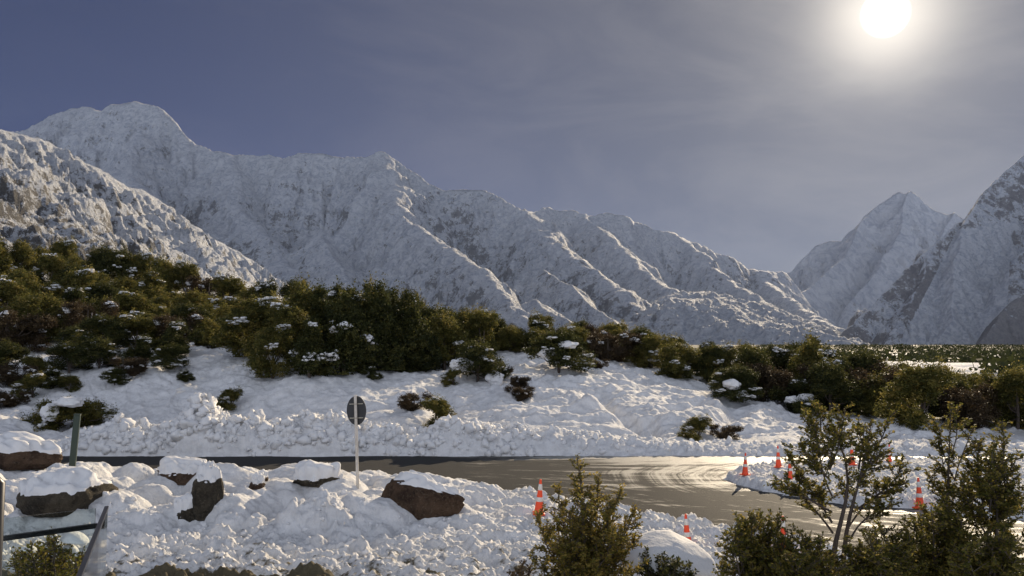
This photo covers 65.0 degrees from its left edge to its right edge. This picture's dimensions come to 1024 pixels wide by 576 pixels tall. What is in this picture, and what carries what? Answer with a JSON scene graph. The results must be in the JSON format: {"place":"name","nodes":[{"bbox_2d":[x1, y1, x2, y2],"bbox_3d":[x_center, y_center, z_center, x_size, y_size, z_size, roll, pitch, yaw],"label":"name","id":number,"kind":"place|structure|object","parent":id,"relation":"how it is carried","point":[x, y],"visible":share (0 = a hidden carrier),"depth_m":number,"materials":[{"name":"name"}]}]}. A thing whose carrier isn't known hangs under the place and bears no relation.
{"place":"outdoors","nodes":[
{"label":"outdoors","id":0,"kind":"place"},
{"bbox_2d":[0,129,289,301],"bbox_3d":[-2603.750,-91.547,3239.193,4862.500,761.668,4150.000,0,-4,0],"label":"mountain spur","id":1,"kind":"structure","parent":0,"point":[50,193],"depth_m":2437.04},
{"bbox_2d":[12,101,869,344],"bbox_3d":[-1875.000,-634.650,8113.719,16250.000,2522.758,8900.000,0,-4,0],"label":"mountain range","id":2,"kind":"structure","parent":0,"point":[325,219],"depth_m":6961.74,"materials":[{"name":"white snow"}]},
{"bbox_2d":[0,274,1023,575],"bbox_3d":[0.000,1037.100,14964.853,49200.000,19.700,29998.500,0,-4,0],"label":"ground","id":3,"kind":"structure","parent":0,"point":[622,398],"depth_m":31.55,"materials":[{"name":"white snow"}]},
{"bbox_2d":[0,477,5,575],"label":"dark pole","id":4,"kind":"object","parent":3,"relation":"on","point":[2,493],"visible":1,"depth_m":2.16,"materials":[{"name":"metal"}]},
{"bbox_2d":[0,387,31,408],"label":"hillside shrub","id":5,"kind":"object","parent":3,"relation":"on","point":[7,400],"visible":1,"depth_m":41.50,"materials":[{"name":"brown plant"}]},
{"bbox_2d":[0,337,32,367],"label":"hillside shrub","id":6,"kind":"object","parent":3,"relation":"on","point":[11,351],"visible":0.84,"depth_m":47.50,"materials":[{"name":"green plant"}]},
{"bbox_2d":[0,235,37,275],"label":"beech tree","id":7,"kind":"object","parent":3,"relation":"on","point":[20,252],"visible":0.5,"depth_m":92.42,"materials":[{"name":"green plant"}]},
{"bbox_2d":[0,360,38,386],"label":"hillside shrub","id":8,"kind":"object","parent":3,"relation":"on","point":[9,376],"visible":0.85,"depth_m":44.50,"materials":[{"name":"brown plant"}]},
{"bbox_2d":[0,269,44,312],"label":"beech tree","id":9,"kind":"object","parent":3,"relation":"on","point":[11,290],"visible":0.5,"depth_m":62.80,"materials":[{"name":"green plant"}]},
{"bbox_2d":[6,266,45,294],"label":"beech tree","id":10,"kind":"object","parent":3,"relation":"on","point":[31,280],"visible":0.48,"depth_m":72.30,"materials":[{"name":"green plant"}]},
{"bbox_2d":[8,370,45,400],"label":"hillside shrub","id":11,"kind":"object","parent":3,"relation":"on","point":[30,381],"visible":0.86,"depth_m":42.85,"materials":[{"name":"green plant"}]},
{"bbox_2d":[0,306,59,351],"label":"beech tree","id":12,"kind":"object","parent":3,"relation":"on","point":[26,327],"visible":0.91,"depth_m":55.45,"materials":[{"name":"brown plant"}]},
{"bbox_2d":[0,431,62,470],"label":"boulder","id":13,"kind":"object","parent":3,"relation":"on","point":[22,450],"visible":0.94,"depth_m":22.93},
{"bbox_2d":[0,288,63,344],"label":"beech tree","id":14,"kind":"object","parent":3,"relation":"on","point":[37,303],"visible":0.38,"depth_m":59.19,"materials":[{"name":"green plant"}]},
{"bbox_2d":[5,524,88,575],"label":"shrub","id":15,"kind":"object","parent":3,"relation":"on","point":[52,563],"visible":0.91,"depth_m":4.89,"materials":[{"name":"green plant"}]},
{"bbox_2d":[20,395,85,431],"bbox_3d":[-21.436,6.115,38.672,3.696,1.991,3.046,-2,-5,31],"label":"hillside shrub","id":16,"kind":"object","parent":3,"relation":"on","point":[54,415],"visible":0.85,"depth_m":37.69,"materials":[{"name":"green plant"}]},
{"bbox_2d":[37,249,71,284],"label":"beech tree","id":17,"kind":"object","parent":3,"relation":"on","point":[54,265],"visible":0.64,"depth_m":85.20,"materials":[{"name":"green plant"}]},
{"bbox_2d":[3,506,108,575],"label":"railing","id":18,"kind":"object","parent":3,"relation":"on","point":[93,562],"visible":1,"depth_m":3.74,"materials":[{"name":"grey metal"}]},
{"bbox_2d":[38,235,79,278],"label":"beech tree","id":19,"kind":"object","parent":3,"relation":"on","point":[64,248],"visible":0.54,"depth_m":97.85,"materials":[{"name":"green plant"}]},
{"bbox_2d":[16,466,118,517],"bbox_3d":[-10.486,4.717,18.837,2.072,1.101,1.775,0,-4,0],"label":"boulder","id":20,"kind":"object","parent":3,"relation":"on","point":[59,492],"visible":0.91,"depth_m":18.27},
{"bbox_2d":[42,340,94,373],"bbox_3d":[-25.950,4.166,47.278,3.340,2.349,2.694,0,-4,0],"label":"hillside shrub","id":21,"kind":"object","parent":3,"relation":"on","point":[67,354],"visible":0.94,"depth_m":46.76,"materials":[{"name":"green plant"}]},
{"bbox_2d":[43,261,99,299],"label":"beech tree","id":22,"kind":"object","parent":3,"relation":"on","point":[84,277],"visible":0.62,"depth_m":73.40,"materials":[{"name":"green plant"}]},
{"bbox_2d":[69,414,80,466],"bbox_3d":[-11.353,4.139,20.841,0.165,1.735,0.165,5,-5,-20],"label":"square post","id":23,"kind":"object","parent":3,"relation":"on","point":[74,440],"visible":0.78,"depth_m":20.80,"materials":[{"name":"green paint"}]},
{"bbox_2d":[53,296,123,340],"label":"beech tree","id":24,"kind":"object","parent":3,"relation":"on","point":[76,311],"visible":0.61,"depth_m":59.21,"materials":[{"name":"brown plant"}]},
{"bbox_2d":[66,397,119,427],"bbox_3d":[-20.394,6.168,39.184,2.688,1.757,2.841,-1,-4,15],"label":"hillside shrub","id":25,"kind":"object","parent":3,"relation":"on","point":[95,411],"visible":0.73,"depth_m":38.99,"materials":[{"name":"green plant"}]},
{"bbox_2d":[76,241,115,281],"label":"beech tree","id":26,"kind":"object","parent":3,"relation":"on","point":[94,257],"visible":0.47,"depth_m":91.78,"materials":[{"name":"green plant"}]},
{"bbox_2d":[82,279,119,304],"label":"beech tree","id":27,"kind":"object","parent":3,"relation":"on","point":[99,290],"visible":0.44,"depth_m":71.72,"materials":[{"name":"green plant"}]},
{"bbox_2d":[79,334,125,367],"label":"hillside shrub","id":28,"kind":"object","parent":3,"relation":"on","point":[101,350],"visible":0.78,"depth_m":47.64,"materials":[{"name":"green plant"}]},
{"bbox_2d":[76,311,132,346],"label":"beech tree","id":29,"kind":"object","parent":3,"relation":"on","point":[109,328],"visible":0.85,"depth_m":50.67,"materials":[{"name":"green plant"}]},
{"bbox_2d":[98,366,131,384],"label":"hillside shrub","id":30,"kind":"object","parent":3,"relation":"on","point":[115,374],"visible":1,"depth_m":44.85,"materials":[{"name":"green plant"}]},
{"bbox_2d":[95,243,143,284],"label":"beech tree","id":31,"kind":"object","parent":3,"relation":"on","point":[117,262],"visible":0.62,"depth_m":90.85,"materials":[{"name":"green plant"}]},
{"bbox_2d":[108,355,149,375],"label":"hillside shrub","id":32,"kind":"object","parent":3,"relation":"on","point":[139,365],"visible":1,"depth_m":45.83,"materials":[{"name":"brown plant"}]},
{"bbox_2d":[122,247,154,288],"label":"beech tree","id":33,"kind":"object","parent":3,"relation":"on","point":[138,263],"visible":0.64,"depth_m":91.87,"materials":[{"name":"green plant"}]},
{"bbox_2d":[117,311,160,348],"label":"beech tree","id":34,"kind":"object","parent":3,"relation":"on","point":[138,325],"visible":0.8,"depth_m":52.08,"materials":[{"name":"green plant"}]},
{"bbox_2d":[114,287,163,333],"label":"beech tree","id":35,"kind":"object","parent":3,"relation":"on","point":[138,301],"visible":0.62,"depth_m":65.81,"materials":[{"name":"green plant"}]},
{"bbox_2d":[120,333,164,359],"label":"hillside shrub","id":36,"kind":"object","parent":3,"relation":"on","point":[144,343],"visible":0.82,"depth_m":50.00,"materials":[{"name":"green plant"}]},
{"bbox_2d":[132,264,167,300],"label":"beech tree","id":37,"kind":"object","parent":3,"relation":"on","point":[152,282],"visible":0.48,"depth_m":80.32,"materials":[{"name":"green plant"}]},
{"bbox_2d":[147,254,184,293],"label":"beech tree","id":38,"kind":"object","parent":3,"relation":"on","point":[163,267],"visible":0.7,"depth_m":91.20,"materials":[{"name":"green plant"}]},
{"bbox_2d":[149,342,190,369],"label":"hillside shrub","id":39,"kind":"object","parent":3,"relation":"on","point":[169,357],"visible":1,"depth_m":47.16,"materials":[{"name":"green plant"}]},
{"bbox_2d":[151,318,206,351],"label":"beech tree","id":40,"kind":"object","parent":3,"relation":"on","point":[174,330],"visible":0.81,"depth_m":50.99,"materials":[{"name":"green plant"}]},
{"bbox_2d":[152,310,205,342],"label":"beech tree","id":41,"kind":"object","parent":3,"relation":"on","point":[161,323],"visible":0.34,"depth_m":54.39,"materials":[{"name":"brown plant"}]},
{"bbox_2d":[157,456,206,484],"bbox_3d":[-8.890,4.889,21.653,1.274,0.724,0.934,1,-4,-15],"label":"boulder","id":42,"kind":"object","parent":3,"relation":"on","point":[180,470],"visible":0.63,"depth_m":21.36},
{"bbox_2d":[174,491,194,521],"bbox_3d":[-7.489,5.123,18.781,0.804,0.818,0.654,0,-4,0],"label":"boulder","id":43,"kind":"object","parent":3,"relation":"on","point":[183,506],"visible":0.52,"depth_m":18.50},
{"bbox_2d":[172,255,201,296],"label":"beech tree","id":44,"kind":"object","parent":3,"relation":"on","point":[183,270],"visible":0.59,"depth_m":91.76,"materials":[{"name":"green plant"}]},
{"bbox_2d":[168,300,213,330],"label":"beech tree","id":45,"kind":"object","parent":3,"relation":"on","point":[183,311],"visible":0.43,"depth_m":64.33,"materials":[{"name":"green plant"}]},
{"bbox_2d":[169,288,221,309],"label":"beech tree","id":46,"kind":"object","parent":3,"relation":"on","point":[196,296],"visible":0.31,"depth_m":77.24,"materials":[{"name":"green plant"}]},
{"bbox_2d":[191,460,223,520],"bbox_3d":[-7.125,4.744,18.806,0.710,1.385,0.701,0,-4,0],"label":"boulder","id":47,"kind":"object","parent":3,"relation":"on","point":[207,492],"visible":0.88,"depth_m":18.60,"materials":[{"name":"stone"}]},
{"bbox_2d":[191,315,225,348],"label":"beech tree","id":48,"kind":"object","parent":3,"relation":"on","point":[207,326],"visible":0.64,"depth_m":55.42,"materials":[{"name":"green plant"}]},
{"bbox_2d":[185,269,232,304],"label":"beech tree","id":49,"kind":"object","parent":3,"relation":"on","point":[192,283],"visible":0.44,"depth_m":89.70,"materials":[{"name":"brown plant"}]},
{"bbox_2d":[210,271,247,310],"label":"beech tree","id":50,"kind":"object","parent":3,"relation":"on","point":[226,284],"visible":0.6,"depth_m":87.49,"materials":[{"name":"green plant"}]},
{"bbox_2d":[216,385,244,410],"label":"hillside shrub","id":51,"kind":"object","parent":3,"relation":"on","point":[233,394],"visible":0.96,"depth_m":42.50,"materials":[{"name":"green plant"}]},
{"bbox_2d":[209,286,281,356],"bbox_3d":[-16.438,2.171,50.309,4.633,4.751,4.056,3,-5,-40],"label":"beech tree","id":52,"kind":"object","parent":3,"relation":"on","point":[251,313],"visible":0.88,"depth_m":49.79,"materials":[{"name":"green plant"}]},
{"bbox_2d":[243,318,296,378],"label":"beech tree","id":53,"kind":"object","parent":3,"relation":"on","point":[278,339],"visible":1,"depth_m":46.04,"materials":[{"name":"green plant"}]},
{"bbox_2d":[264,296,325,365],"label":"beech tree","id":54,"kind":"object","parent":3,"relation":"on","point":[292,313],"visible":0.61,"depth_m":48.17,"materials":[{"name":"green plant"}]},
{"bbox_2d":[272,272,325,352],"bbox_3d":[-13.648,1.900,51.794,4.245,5.859,5.225,1,-4,-12],"label":"beech tree","id":55,"kind":"object","parent":3,"relation":"on","point":[296,296],"visible":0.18,"depth_m":50.90,"materials":[{"name":"green plant"}]},
{"bbox_2d":[286,312,332,377],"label":"beech tree","id":56,"kind":"object","parent":3,"relation":"on","point":[311,358],"visible":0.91,"depth_m":45.71,"materials":[{"name":"green plant"}]},
{"bbox_2d":[294,278,336,341],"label":"beech tree","id":57,"kind":"object","parent":3,"relation":"on","point":[318,296],"visible":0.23,"depth_m":50.74,"materials":[{"name":"green plant"}]},
{"bbox_2d":[292,459,342,487],"bbox_3d":[-4.976,4.741,20.713,1.259,0.695,1.011,0,-4,0],"label":"boulder","id":58,"kind":"object","parent":3,"relation":"on","point":[309,473],"visible":0.93,"depth_m":20.37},
{"bbox_2d":[316,283,379,375],"bbox_3d":[-9.715,2.558,47.798,3.898,5.707,4.575,0,-4,7],"label":"beech tree","id":59,"kind":"object","parent":3,"relation":"on","point":[351,338],"visible":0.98,"depth_m":47.04,"materials":[{"name":"green plant"}]},
{"bbox_2d":[347,395,365,488],"bbox_3d":[-4.000,3.991,20.697,0.524,2.441,0.112,-3,-4,8],"label":"round road sign","id":60,"kind":"object","parent":3,"relation":"on","point":[356,410],"visible":0.98,"depth_m":20.77,"materials":[{"name":"metal"}]},
{"bbox_2d":[346,272,406,370],"bbox_3d":[-8.710,2.185,49.648,4.532,6.407,3.862,3,-5,-33],"label":"beech tree","id":61,"kind":"object","parent":3,"relation":"on","point":[377,316],"visible":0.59,"depth_m":49.28,"materials":[{"name":"green plant"}]},
{"bbox_2d":[377,279,419,372],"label":"beech tree","id":62,"kind":"object","parent":3,"relation":"on","point":[394,301],"visible":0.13,"depth_m":51.35,"materials":[{"name":"green plant"}]},
{"bbox_2d":[384,282,444,372],"bbox_3d":[-6.277,2.639,51.691,4.471,6.140,3.809,2,-4,-25],"label":"beech tree","id":63,"kind":"object","parent":3,"relation":"on","point":[416,340],"visible":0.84,"depth_m":50.97,"materials":[{"name":"green plant"}]},
{"bbox_2d":[396,390,432,410],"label":"hillside shrub","id":64,"kind":"object","parent":3,"relation":"on","point":[407,401],"visible":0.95,"depth_m":37.52,"materials":[{"name":"brown plant"}]},
{"bbox_2d":[381,470,464,519],"bbox_3d":[-2.176,4.916,19.118,2.144,1.118,0.884,0,-4,7],"label":"boulder","id":65,"kind":"object","parent":3,"relation":"on","point":[418,495],"visible":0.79,"depth_m":18.84,"materials":[{"name":"brown stone"}]},
{"bbox_2d":[419,393,456,426],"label":"hillside shrub","id":66,"kind":"object","parent":3,"relation":"on","point":[438,406],"visible":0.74,"depth_m":35.18,"materials":[{"name":"green plant"}]},
{"bbox_2d":[419,308,471,369],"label":"beech tree","id":67,"kind":"object","parent":3,"relation":"on","point":[455,337],"visible":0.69,"depth_m":53.27,"materials":[{"name":"green plant"}]},
{"bbox_2d":[449,336,510,385],"bbox_3d":[-1.826,4.453,47.943,3.807,3.178,4.518,0,-4,-3],"label":"hillside shrub","id":68,"kind":"object","parent":3,"relation":"on","point":[477,358],"visible":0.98,"depth_m":46.91,"materials":[{"name":"green plant"}]},
{"bbox_2d":[464,303,500,354],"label":"beech tree","id":69,"kind":"object","parent":3,"relation":"on","point":[481,324],"visible":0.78,"depth_m":56.91,"materials":[{"name":"green plant"}]},
{"bbox_2d":[495,323,525,352],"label":"beech tree","id":70,"kind":"object","parent":3,"relation":"on","point":[515,341],"visible":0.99,"depth_m":59.34,"materials":[{"name":"green plant"}]},
{"bbox_2d":[522,324,597,372],"bbox_3d":[3.137,3.953,50.212,4.911,3.454,3.962,2,-5,-31],"label":"hillside shrub","id":71,"kind":"object","parent":3,"relation":"on","point":[558,349],"visible":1,"depth_m":49.61,"materials":[{"name":"green plant"}]},
{"bbox_2d":[527,453,650,575],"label":"shrub","id":72,"kind":"object","parent":3,"relation":"on","point":[582,549],"visible":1,"depth_m":7.74,"materials":[{"name":"green plant"}]},
{"bbox_2d":[586,328,632,360],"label":"bush","id":73,"kind":"object","parent":3,"relation":"on","point":[599,347],"visible":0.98,"depth_m":58.34,"materials":[{"name":"brown plant"}]},
{"bbox_2d":[585,325,642,362],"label":"beech tree","id":74,"kind":"object","parent":3,"relation":"on","point":[636,338],"visible":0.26,"depth_m":60.25,"materials":[{"name":"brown plant"}]},
{"bbox_2d":[630,331,663,367],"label":"beech tree","id":75,"kind":"object","parent":3,"relation":"on","point":[655,342],"visible":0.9,"depth_m":59.16,"materials":[{"name":"green plant"}]},
{"bbox_2d":[620,530,716,575],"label":"snow mound","id":76,"kind":"object","parent":3,"relation":"on","point":[669,553],"visible":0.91,"depth_m":8.15,"materials":[{"name":"snow"}]},
{"bbox_2d":[643,338,703,378],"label":"beech tree","id":77,"kind":"object","parent":3,"relation":"on","point":[676,358],"visible":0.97,"depth_m":56.60,"materials":[{"name":"green plant"}]},
{"bbox_2d":[676,413,712,440],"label":"hillside shrub","id":78,"kind":"object","parent":3,"relation":"on","point":[699,423],"visible":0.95,"depth_m":35.34,"materials":[{"name":"green plant"}]},
{"bbox_2d":[692,343,727,378],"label":"beech tree","id":79,"kind":"object","parent":3,"relation":"on","point":[705,356],"visible":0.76,"depth_m":58.00,"materials":[{"name":"green plant"}]},
{"bbox_2d":[697,340,736,381],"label":"beech tree","id":80,"kind":"object","parent":3,"relation":"on","point":[729,349],"visible":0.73,"depth_m":57.92,"materials":[{"name":"green plant"}]},
{"bbox_2d":[708,422,743,439],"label":"hillside shrub","id":81,"kind":"object","parent":3,"relation":"on","point":[727,430],"visible":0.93,"depth_m":35.35,"materials":[{"name":"brown plant"}]},
{"bbox_2d":[706,362,764,403],"bbox_3d":[13.430,5.858,48.720,3.929,2.764,3.169,-2,-5,31],"label":"hillside shrub","id":82,"kind":"object","parent":3,"relation":"on","point":[731,384],"visible":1,"depth_m":48.25,"materials":[{"name":"green plant"}]},
{"bbox_2d":[718,342,774,388],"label":"beech tree","id":83,"kind":"object","parent":3,"relation":"on","point":[749,355],"visible":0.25,"depth_m":52.73,"materials":[{"name":"green plant"}]},
{"bbox_2d":[711,507,803,575],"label":"shrub","id":84,"kind":"object","parent":3,"relation":"on","point":[754,552],"visible":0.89,"depth_m":6.86,"materials":[{"name":"green plant"}]},
{"bbox_2d":[743,360,812,402],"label":"beech tree","id":85,"kind":"object","parent":3,"relation":"on","point":[770,377],"visible":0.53,"depth_m":50.32,"materials":[{"name":"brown plant"}]},
{"bbox_2d":[761,339,800,378],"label":"beech tree","id":86,"kind":"object","parent":3,"relation":"on","point":[780,355],"visible":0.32,"depth_m":56.13,"materials":[{"name":"green plant"}]},
{"bbox_2d":[766,373,828,413],"bbox_3d":[17.653,6.541,48.636,3.273,2.766,3.809,1,-4,-19],"label":"hillside shrub","id":87,"kind":"object","parent":3,"relation":"on","point":[800,386],"visible":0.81,"depth_m":48.61,"materials":[{"name":"green plant"}]},
{"bbox_2d":[785,328,828,406],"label":"beech tree","id":88,"kind":"object","parent":3,"relation":"on","point":[810,353],"visible":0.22,"depth_m":53.79,"materials":[{"name":"green plant"}]},
{"bbox_2d":[766,529,852,575],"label":"shrub","id":89,"kind":"object","parent":3,"relation":"on","point":[808,561],"visible":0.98,"depth_m":6.48,"materials":[{"name":"green plant"}]},
{"bbox_2d":[804,356,865,410],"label":"beech tree","id":90,"kind":"object","parent":3,"relation":"on","point":[832,381],"visible":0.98,"depth_m":46.91,"materials":[{"name":"green plant"}]},
{"bbox_2d":[763,396,922,567],"bbox_3d":[3.081,2.972,7.455,1.594,3.909,0.743,0,-4,0],"label":"forked tree","id":91,"kind":"object","parent":3,"relation":"on","point":[837,442],"visible":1,"depth_m":7.47,"materials":[{"name":"green plant"}]},
{"bbox_2d":[843,345,891,373],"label":"beech tree","id":92,"kind":"object","parent":3,"relation":"on","point":[858,358],"visible":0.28,"depth_m":52.25,"materials":[{"name":"green plant"}]},
{"bbox_2d":[850,370,888,416],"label":"beech tree","id":93,"kind":"object","parent":3,"relation":"on","point":[867,408],"visible":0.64,"depth_m":47.01,"materials":[{"name":"green plant"}]},
{"bbox_2d":[832,359,907,415],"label":"beech tree","id":94,"kind":"object","parent":3,"relation":"on","point":[860,376],"visible":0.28,"depth_m":48.28,"materials":[{"name":"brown plant"}]},
{"bbox_2d":[824,518,931,575],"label":"shrub","id":95,"kind":"object","parent":3,"relation":"on","point":[891,556],"visible":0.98,"depth_m":6.63,"materials":[{"name":"green plant"}]},
{"bbox_2d":[754,343,1023,377],"bbox_3d":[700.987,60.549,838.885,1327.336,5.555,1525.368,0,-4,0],"label":"wood","id":96,"kind":"object","parent":3,"relation":"on","point":[1005,356],"visible":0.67,"depth_m":187.47,"materials":[{"name":"green plant"}]},
{"bbox_2d":[872,351,957,430],"bbox_3d":[20.314,5.294,40.614,3.854,4.217,3.374,-1,-4,12],"label":"beech tree","id":97,"kind":"object","parent":3,"relation":"on","point":[920,383],"visible":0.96,"depth_m":40.25,"materials":[{"name":"green plant"}]},
{"bbox_2d":[895,491,975,575],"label":"shrub","id":98,"kind":"object","parent":3,"relation":"on","point":[935,549],"visible":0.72,"depth_m":6.97,"materials":[{"name":"green plant"}]},
{"bbox_2d":[914,401,988,522],"bbox_3d":[4.212,3.016,7.635,0.839,3.845,0.485,0,-4,0],"label":"thin tree","id":99,"kind":"object","parent":3,"relation":"on","point":[944,472],"visible":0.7,"depth_m":7.74,"materials":[{"name":"green plant"}]},
{"bbox_2d":[935,380,1003,429],"bbox_3d":[23.628,6.000,41.215,3.607,2.824,3.921,1,-4,-16],"label":"shrub","id":100,"kind":"object","parent":3,"relation":"on","point":[976,408],"visible":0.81,"depth_m":40.61,"materials":[{"name":"brown plant"}]},
{"bbox_2d":[941,522,1023,575],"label":"shrub","id":101,"kind":"object","parent":3,"relation":"on","point":[993,557],"visible":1,"depth_m":6.41,"materials":[{"name":"green plant"}]},
{"bbox_2d":[943,419,1023,556],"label":"bushy tree","id":102,"kind":"object","parent":3,"relation":"on","point":[1002,501],"visible":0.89,"depth_m":7.18,"materials":[{"name":"green plant"}]},
{"bbox_2d":[984,357,1023,429],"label":"beech tree","id":103,"kind":"object","parent":3,"relation":"on","point":[1009,383],"visible":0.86,"depth_m":41.03,"materials":[{"name":"green plant"}]},
{"bbox_2d":[0,0,1023,272],"label":"sky","id":104,"kind":"structure","parent":0,"point":[760,134],"materials":[{"name":"blue"}]},
{"bbox_2d":[61,456,1023,572],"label":"road","id":105,"kind":"structure","parent":0,"point":[676,487],"depth_m":26.52,"materials":[{"name":"grey asphalt"}]},
{"bbox_2d":[775,191,963,328],"bbox_3d":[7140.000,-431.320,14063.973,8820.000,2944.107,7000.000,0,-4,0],"label":"mountain peak","id":106,"kind":"structure","parent":0,"point":[867,260],"depth_m":14032.63,"materials":[{"name":"white snow"}]},
{"bbox_2d":[840,155,1023,344],"bbox_3d":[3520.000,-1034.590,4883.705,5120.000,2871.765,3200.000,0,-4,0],"label":"mountain slope","id":107,"kind":"structure","parent":0,"point":[962,282],"depth_m":4705.32,"materials":[{"name":"white snow"}]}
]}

